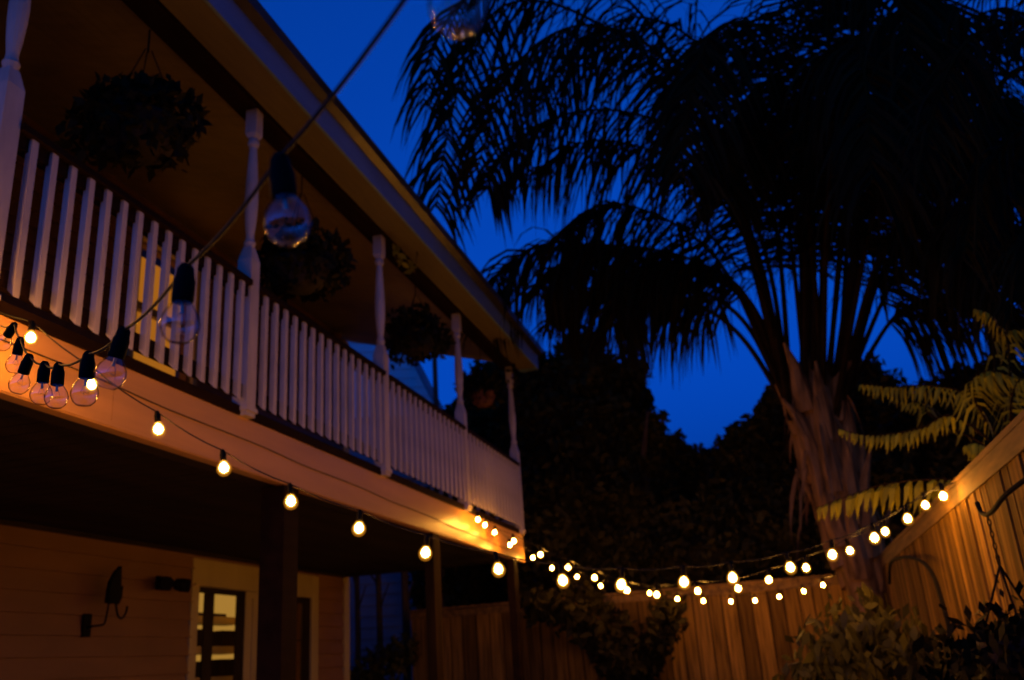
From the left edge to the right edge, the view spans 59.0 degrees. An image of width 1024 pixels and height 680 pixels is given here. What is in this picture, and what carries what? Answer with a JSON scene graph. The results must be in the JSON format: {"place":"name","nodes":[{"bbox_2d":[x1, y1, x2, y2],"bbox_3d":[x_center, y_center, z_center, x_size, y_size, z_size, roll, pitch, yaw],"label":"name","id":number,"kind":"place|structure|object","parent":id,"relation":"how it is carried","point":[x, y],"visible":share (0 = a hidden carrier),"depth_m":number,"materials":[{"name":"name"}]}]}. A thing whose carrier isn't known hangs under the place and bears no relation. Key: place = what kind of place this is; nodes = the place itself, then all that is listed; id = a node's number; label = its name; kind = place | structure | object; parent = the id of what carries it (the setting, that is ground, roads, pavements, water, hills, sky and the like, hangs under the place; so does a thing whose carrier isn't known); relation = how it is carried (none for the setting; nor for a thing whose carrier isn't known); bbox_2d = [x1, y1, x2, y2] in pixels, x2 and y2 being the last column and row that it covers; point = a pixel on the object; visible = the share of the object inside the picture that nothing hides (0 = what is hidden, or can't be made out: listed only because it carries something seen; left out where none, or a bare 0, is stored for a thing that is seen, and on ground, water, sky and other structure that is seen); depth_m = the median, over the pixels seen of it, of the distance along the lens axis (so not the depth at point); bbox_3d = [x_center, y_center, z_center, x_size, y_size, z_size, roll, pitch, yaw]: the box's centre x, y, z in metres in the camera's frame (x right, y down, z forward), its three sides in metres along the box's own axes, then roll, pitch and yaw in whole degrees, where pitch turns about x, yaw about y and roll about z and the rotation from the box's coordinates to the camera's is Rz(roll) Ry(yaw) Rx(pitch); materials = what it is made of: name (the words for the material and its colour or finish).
{"place":"outdoors","nodes":[
{"label":"outdoors","id":0,"kind":"place"},
{"bbox_2d":[181,314,443,679],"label":"neighbour house","id":1,"kind":"structure","parent":0,"point":[416,379],"depth_m":17.29,"materials":[{"name":"paint"}]},
{"bbox_2d":[258,0,1023,451],"label":"sky","id":2,"kind":"structure","parent":0,"point":[331,35],"materials":[{"name":"blue"}]},
{"label":"ground","id":3,"kind":"structure","parent":0,"visible":0},
{"bbox_2d":[0,0,542,679],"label":"house","id":4,"kind":"structure","parent":3,"relation":"on","point":[108,482],"depth_m":6.91,"materials":[{"name":"wood"}]},
{"bbox_2d":[80,566,127,636],"bbox_3d":[-3.325,2.151,7.466,0.148,0.560,0.386,-21,-26,40],"label":"wall lamp","id":5,"kind":"object","parent":4,"relation":"attached to","point":[114,592],"depth_m":7.45,"materials":[{"name":"black metal"}]},
{"bbox_2d":[54,29,212,181],"bbox_3d":[-2.146,-1.414,5.291,0.806,0.973,0.768,-9,-20,14],"label":"hanging basket","id":6,"kind":"object","parent":4,"relation":"hanging from","point":[133,127],"visible":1,"depth_m":5.05,"materials":[{"name":"green metal"}]},
{"bbox_2d":[126,235,201,385],"bbox_3d":[-3.524,0.310,8.838,0.300,2.610,1.120,-9,-20,14],"label":"upstairs window","id":7,"kind":"structure","parent":4,"relation":"in","point":[130,353],"depth_m":9.24,"materials":[{"name":"glass"}]},
{"bbox_2d":[155,576,190,591],"bbox_3d":[-3.114,2.234,8.290,0.221,0.146,0.429,-9,-20,14],"label":"wall lamp","id":8,"kind":"object","parent":4,"relation":"attached to","point":[166,583],"visible":1,"depth_m":8.26,"materials":[{"name":"black metal"}]},
{"bbox_2d":[0,0,487,408],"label":"string lights","id":9,"kind":"object","parent":4,"relation":"hanging from","point":[279,175],"visible":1,"depth_m":1.10,"materials":[{"name":"glass"}]},
{"bbox_2d":[186,558,318,679],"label":"door","id":10,"kind":"structure","parent":4,"relation":"in","point":[222,645],"depth_m":9.54,"materials":[{"name":"beige paint"}]},
{"bbox_2d":[256,174,359,304],"bbox_3d":[-1.629,-0.811,6.947,0.920,1.051,0.684,-9,-20,14],"label":"hanging basket","id":11,"kind":"object","parent":4,"relation":"hanging from","point":[303,270],"visible":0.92,"depth_m":6.72,"materials":[{"name":"green metal"}]},
{"bbox_2d":[392,244,416,273],"bbox_3d":[-1.016,-0.748,8.571,0.160,0.165,0.566,-6,-20,7],"label":"vine sprig","id":12,"kind":"object","parent":4,"relation":"attached to","point":[400,256],"visible":1,"depth_m":8.51,"materials":[{"name":"green plant"}]},
{"bbox_2d":[384,284,456,370],"bbox_3d":[-0.968,-0.147,9.156,0.778,0.887,0.799,3,-21,-19],"label":"hanging basket","id":13,"kind":"object","parent":4,"relation":"hanging from","point":[416,335],"visible":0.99,"depth_m":8.93,"materials":[{"name":"green metal"}]},
{"bbox_2d":[0,312,955,589],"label":"string lights","id":14,"kind":"object","parent":4,"relation":"hanging from","point":[30,336],"visible":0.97,"depth_m":4.05,"materials":[{"name":"glass"}]},
{"bbox_2d":[462,350,508,411],"bbox_3d":[-0.358,0.476,11.126,0.609,0.801,0.595,-9,-20,14],"label":"hanging basket","id":15,"kind":"object","parent":4,"relation":"hanging from","point":[480,394],"visible":1,"depth_m":10.97,"materials":[{"name":"ceramic"}]},
{"bbox_2d":[503,363,520,413],"bbox_3d":[0.014,0.653,11.973,0.177,0.713,0.244,-13,-22,25],"label":"post vine","id":16,"kind":"object","parent":4,"relation":"attached to","point":[515,378],"visible":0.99,"depth_m":11.99,"materials":[{"name":"green plant"}]},
{"bbox_2d":[451,504,834,603],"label":"string lights","id":17,"kind":"object","parent":4,"relation":"hanging from","point":[494,532],"visible":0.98,"depth_m":10.67,"materials":[{"name":"glass"}]},
{"bbox_2d":[352,576,365,678],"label":"tree trunk","id":18,"kind":"object","parent":3,"relation":"on","point":[358,601],"visible":0.5,"depth_m":13.76,"materials":[{"name":"brown plant"}]},
{"bbox_2d":[370,574,388,667],"bbox_3d":[-2.048,4.429,13.599,0.533,3.451,0.162,-9,-20,14],"label":"tree trunk","id":19,"kind":"object","parent":3,"relation":"on","point":[379,598],"visible":0.5,"depth_m":13.71,"materials":[{"name":"brown plant"}]},
{"bbox_2d":[350,631,420,679],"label":"leafy shrub","id":20,"kind":"object","parent":3,"relation":"on","point":[392,658],"visible":1,"depth_m":12.31,"materials":[{"name":"green plant"}]},
{"bbox_2d":[432,357,445,606],"bbox_3d":[-1.339,2.232,16.357,1.000,9.350,0.120,-9,-20,14],"label":"trunk","id":21,"kind":"object","parent":3,"relation":"on","point":[435,383],"visible":0.17,"depth_m":16.77,"materials":[{"name":"brown plant"}]},
{"bbox_2d":[408,360,534,609],"bbox_3d":[-0.542,3.592,16.781,2.826,6.993,2.690,-9,-20,14],"label":"dense tree","id":22,"kind":"object","parent":3,"relation":"on","point":[468,585],"visible":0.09,"depth_m":15.73,"materials":[{"name":"green plant"}]},
{"bbox_2d":[471,320,681,601],"bbox_3d":[1.089,2.928,14.875,3.779,6.741,3.342,-9,-20,14],"label":"dense tree","id":23,"kind":"object","parent":3,"relation":"on","point":[579,439],"visible":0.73,"depth_m":14.62,"materials":[{"name":"green plant"}]},
{"bbox_2d":[520,583,650,679],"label":"climbing shrub","id":24,"kind":"object","parent":3,"relation":"on","point":[612,661],"visible":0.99,"depth_m":11.18,"materials":[{"name":"green plant"}]},
{"bbox_2d":[553,574,638,657],"bbox_3d":[1.114,4.025,11.267,1.154,2.226,0.508,-9,-20,14],"label":"climbing shrub","id":25,"kind":"object","parent":3,"relation":"on","point":[606,611],"visible":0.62,"depth_m":11.41,"materials":[{"name":"green plant"}]},
{"bbox_2d":[409,574,858,679],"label":"board fence","id":26,"kind":"object","parent":3,"relation":"on","point":[738,638],"visible":0.68,"depth_m":11.73,"materials":[{"name":"brown wood"}]},
{"bbox_2d":[621,589,688,679],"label":"climbing shrub","id":27,"kind":"object","parent":3,"relation":"on","point":[663,626],"visible":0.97,"depth_m":10.98,"materials":[{"name":"green plant"}]},
{"bbox_2d":[558,425,779,593],"bbox_3d":[2.659,3.640,14.558,3.820,4.992,4.048,-9,-20,14],"label":"dense tree","id":28,"kind":"object","parent":3,"relation":"on","point":[662,537],"visible":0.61,"depth_m":13.45,"materials":[{"name":"green plant"}]},
{"bbox_2d":[390,0,1023,679],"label":"palm tree","id":29,"kind":"object","parent":3,"relation":"on","point":[814,144],"visible":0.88,"depth_m":9.59,"materials":[{"name":"green plant"}]},
{"bbox_2d":[697,358,834,580],"bbox_3d":[4.431,2.931,13.687,3.601,5.506,2.597,-9,-20,14],"label":"dense tree","id":30,"kind":"object","parent":3,"relation":"on","point":[750,454],"visible":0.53,"depth_m":13.67,"materials":[{"name":"green plant"}]},
{"bbox_2d":[772,581,955,679],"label":"leafy shrub","id":31,"kind":"object","parent":3,"relation":"on","point":[853,637],"visible":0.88,"depth_m":5.58,"materials":[{"name":"green plant"}]},
{"bbox_2d":[817,308,1023,521],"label":"fern palm","id":32,"kind":"object","parent":3,"relation":"on","point":[990,385],"visible":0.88,"depth_m":6.17,"materials":[{"name":"green plant"}]},
{"bbox_2d":[818,352,1023,574],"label":"dense tree","id":33,"kind":"object","parent":3,"relation":"on","point":[943,456],"visible":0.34,"depth_m":11.38,"materials":[{"name":"green plant"}]},
{"bbox_2d":[888,555,953,639],"bbox_3d":[3.029,2.440,6.588,0.047,1.791,2.748,-9,-20,14],"label":"shepherd hook","id":34,"kind":"object","parent":3,"relation":"on","point":[935,581],"visible":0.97,"depth_m":5.81,"materials":[{"name":"black metal"}]},
{"bbox_2d":[882,618,1005,679],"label":"dark shrub","id":35,"kind":"object","parent":3,"relation":"on","point":[925,646],"visible":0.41,"depth_m":4.49,"materials":[{"name":"green plant"}]},
{"bbox_2d":[878,409,1023,658],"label":"board fence","id":36,"kind":"object","parent":3,"relation":"on","point":[949,541],"visible":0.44,"depth_m":5.14,"materials":[{"name":"brown wood"}]},
{"bbox_2d":[488,482,951,597],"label":"string lights","id":37,"kind":"object","parent":36,"relation":"hanging from","point":[925,504],"visible":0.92,"depth_m":6.38,"materials":[{"name":"glass"}]},
{"bbox_2d":[882,0,1023,354],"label":"palm tree","id":38,"kind":"object","parent":3,"relation":"on","point":[1008,293],"visible":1,"depth_m":6.10,"materials":[{"name":"green plant"}]},
{"bbox_2d":[939,477,1023,679],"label":"shrub","id":39,"kind":"object","parent":3,"relation":"on","point":[998,648],"visible":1,"depth_m":3.86,"materials":[{"name":"plant"}]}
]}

